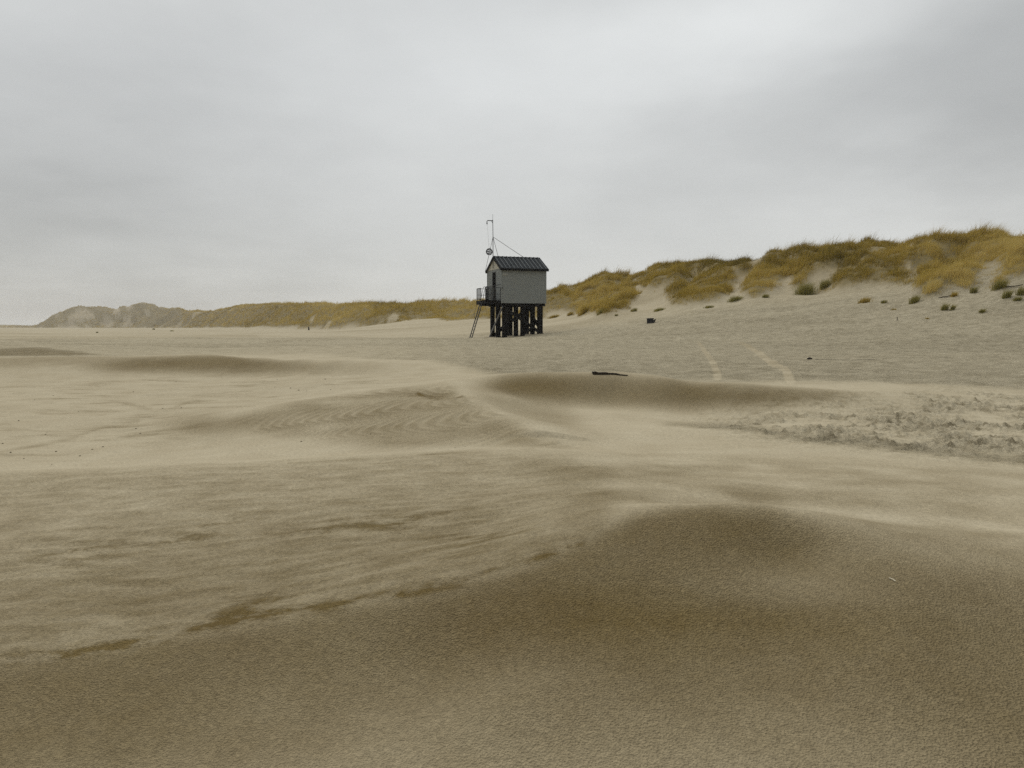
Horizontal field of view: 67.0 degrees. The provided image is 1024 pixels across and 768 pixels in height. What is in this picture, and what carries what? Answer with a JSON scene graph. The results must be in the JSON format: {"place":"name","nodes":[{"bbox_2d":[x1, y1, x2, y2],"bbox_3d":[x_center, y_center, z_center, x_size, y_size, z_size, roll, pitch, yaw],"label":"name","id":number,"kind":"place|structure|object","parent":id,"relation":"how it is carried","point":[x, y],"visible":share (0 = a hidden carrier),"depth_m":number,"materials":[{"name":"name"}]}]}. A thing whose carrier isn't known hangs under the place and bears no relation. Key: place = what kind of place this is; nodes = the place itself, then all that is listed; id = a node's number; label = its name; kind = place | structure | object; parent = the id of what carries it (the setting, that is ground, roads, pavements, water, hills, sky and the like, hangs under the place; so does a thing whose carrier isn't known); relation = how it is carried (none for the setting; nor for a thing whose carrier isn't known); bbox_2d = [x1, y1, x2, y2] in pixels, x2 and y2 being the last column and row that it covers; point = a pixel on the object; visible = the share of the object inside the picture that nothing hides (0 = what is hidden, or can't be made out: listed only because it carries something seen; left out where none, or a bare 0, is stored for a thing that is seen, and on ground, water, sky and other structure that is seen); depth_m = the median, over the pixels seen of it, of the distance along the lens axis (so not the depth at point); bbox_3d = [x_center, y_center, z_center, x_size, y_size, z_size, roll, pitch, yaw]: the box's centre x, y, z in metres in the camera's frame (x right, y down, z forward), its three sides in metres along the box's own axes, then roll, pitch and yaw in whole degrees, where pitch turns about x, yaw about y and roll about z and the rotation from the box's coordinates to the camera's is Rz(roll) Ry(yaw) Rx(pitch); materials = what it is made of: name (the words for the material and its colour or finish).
{"place":"outdoors","nodes":[
{"label":"outdoors","id":0,"kind":"place"},
{"bbox_2d":[0,265,1023,767],"bbox_3d":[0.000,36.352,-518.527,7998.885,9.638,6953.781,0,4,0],"label":"beach sand","id":1,"kind":"structure","parent":0,"point":[700,535],"depth_m":4.15,"materials":[{"name":"beige sand"}]},
{"bbox_2d":[469,220,548,337],"bbox_3d":[-0.691,-8.717,64.505,6.494,10.667,4.072,-2,4,-20],"label":"stilt hut","id":2,"kind":"object","parent":1,"relation":"on","point":[514,283],"visible":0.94,"depth_m":63.60,"materials":[{"name":"painted timber"},{"name":"corrugated metal"},{"name":"dark steel"}]},
{"bbox_2d":[486,248,492,254],"bbox_3d":[-1.883,-10.974,64.058,0.581,0.608,0.581,7,14,-20],"label":"signal ball","id":3,"kind":"object","parent":2,"relation":"hanging from","point":[488,252],"visible":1,"depth_m":63.97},
{"bbox_2d":[577,304,591,315],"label":"grass tuft","id":4,"kind":"object","parent":1,"relation":"on","point":[583,310],"visible":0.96,"depth_m":76.59,"materials":[{"name":"plant"}]},
{"bbox_2d":[592,371,627,375],"bbox_3d":[1.585,-0.145,12.553,0.615,0.105,0.153,1,4,17],"label":"driftwood plank","id":5,"kind":"object","parent":1,"relation":"on","point":[599,373],"visible":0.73,"depth_m":12.51,"materials":[{"name":"brown wood"}]},
{"bbox_2d":[647,318,655,322],"bbox_3d":[10.623,-4.825,58.894,0.706,0.382,0.401,-1,4,14],"label":"crate","id":6,"kind":"object","parent":1,"relation":"on","point":[650,320],"visible":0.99,"depth_m":58.76,"materials":[{"name":"black plastic"}]},
{"bbox_2d":[653,307,665,311],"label":"grass tuft","id":7,"kind":"object","parent":1,"relation":"on","point":[657,309],"visible":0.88,"depth_m":66.93,"materials":[{"name":"green plant"}]},
{"bbox_2d":[727,295,742,301],"bbox_3d":[18.418,-7.062,63.709,1.598,0.775,1.203,0,4,0],"label":"grass tuft","id":8,"kind":"object","parent":1,"relation":"on","point":[734,298],"visible":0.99,"depth_m":63.57,"materials":[{"name":"green plant"}]},
{"bbox_2d":[792,280,820,294],"bbox_3d":[24.185,-7.983,63.564,2.764,1.463,2.341,0,4,0],"label":"grass tuft","id":9,"kind":"object","parent":1,"relation":"on","point":[802,289],"visible":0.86,"depth_m":63.30,"materials":[{"name":"green plant"}]},
{"bbox_2d":[858,297,873,303],"bbox_3d":[23.589,-5.618,51.465,1.108,0.634,0.954,1,4,13],"label":"grass tuft","id":10,"kind":"object","parent":1,"relation":"on","point":[866,300],"visible":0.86,"depth_m":51.36,"materials":[{"name":"plant"}]},
{"bbox_2d":[909,293,920,303],"bbox_3d":[25.158,-5.357,48.298,1.073,0.833,0.997,0,4,0],"label":"grass tuft","id":11,"kind":"object","parent":1,"relation":"on","point":[914,299],"visible":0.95,"depth_m":48.08,"materials":[{"name":"green plant"}]},
{"bbox_2d":[939,302,950,310],"bbox_3d":[24.978,-4.488,44.427,0.874,0.619,0.651,0,4,0],"label":"grass tuft","id":12,"kind":"object","parent":1,"relation":"on","point":[944,307],"visible":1,"depth_m":44.31,"materials":[{"name":"green plant"}]},
{"bbox_2d":[949,291,958,296],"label":"grass tuft","id":13,"kind":"object","parent":1,"relation":"on","point":[953,294],"visible":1,"depth_m":47.00,"materials":[{"name":"plant"}]},
{"bbox_2d":[969,285,979,292],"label":"grass tuft","id":14,"kind":"object","parent":1,"relation":"on","point":[973,290],"visible":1,"depth_m":46.83,"materials":[{"name":"green plant"}]},
{"bbox_2d":[990,278,1009,290],"bbox_3d":[28.897,-5.924,45.532,1.303,0.929,1.180,0,4,0],"label":"grass tuft","id":15,"kind":"object","parent":1,"relation":"on","point":[998,285],"visible":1,"depth_m":45.44,"materials":[{"name":"green plant"}]},
{"bbox_2d":[1000,289,1014,298],"bbox_3d":[28.282,-5.167,44.013,0.882,0.694,0.821,4,6,43],"label":"grass tuft","id":16,"kind":"object","parent":1,"relation":"on","point":[1008,294],"visible":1,"depth_m":43.94,"materials":[{"name":"green plant"}]},
{"bbox_2d":[1013,296,1022,300],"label":"grass tuft","id":17,"kind":"object","parent":1,"relation":"on","point":[1017,298],"visible":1,"depth_m":43.31,"materials":[{"name":"green plant"}]},
{"bbox_2d":[1015,286,1023,295],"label":"grass tuft","id":18,"kind":"object","parent":1,"relation":"on","point":[1020,291],"visible":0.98,"depth_m":43.92,"materials":[{"name":"green plant"}]},
{"bbox_2d":[0,0,1023,325],"label":"sky","id":19,"kind":"structure","parent":0,"point":[204,155],"materials":[{"name":"grey"}]},
{"bbox_2d":[5,237,1023,327],"bbox_3d":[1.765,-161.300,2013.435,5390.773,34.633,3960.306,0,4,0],"label":"dune hills","id":20,"kind":"structure","parent":0,"point":[78,315],"depth_m":95.02,"materials":[{"name":"beige sand"}]},
{"bbox_2d":[0,302,182,327],"bbox_3d":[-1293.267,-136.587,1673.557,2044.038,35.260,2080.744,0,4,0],"label":"marram grass","id":21,"kind":"structure","parent":20,"relation":"on","point":[12,326],"depth_m":853.93,"materials":[{"name":"plant"}]},
{"bbox_2d":[181,289,548,328],"bbox_3d":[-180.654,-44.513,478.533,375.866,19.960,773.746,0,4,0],"label":"marram grass","id":22,"kind":"structure","parent":20,"relation":"on","point":[383,306],"depth_m":207.69,"materials":[{"name":"brown plant"}]},
{"bbox_2d":[546,219,1023,314],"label":"marram grass","id":23,"kind":"structure","parent":20,"relation":"on","point":[1009,245],"depth_m":68.70,"materials":[{"name":"plant"}]},
{"bbox_2d":[816,277,832,289],"bbox_3d":[26.006,-8.336,64.023,1.613,1.232,1.341,1,4,17],"label":"grass tuft","id":24,"kind":"object","parent":20,"relation":"on","point":[827,283],"visible":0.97,"depth_m":63.85,"materials":[{"name":"green plant"}]}
]}

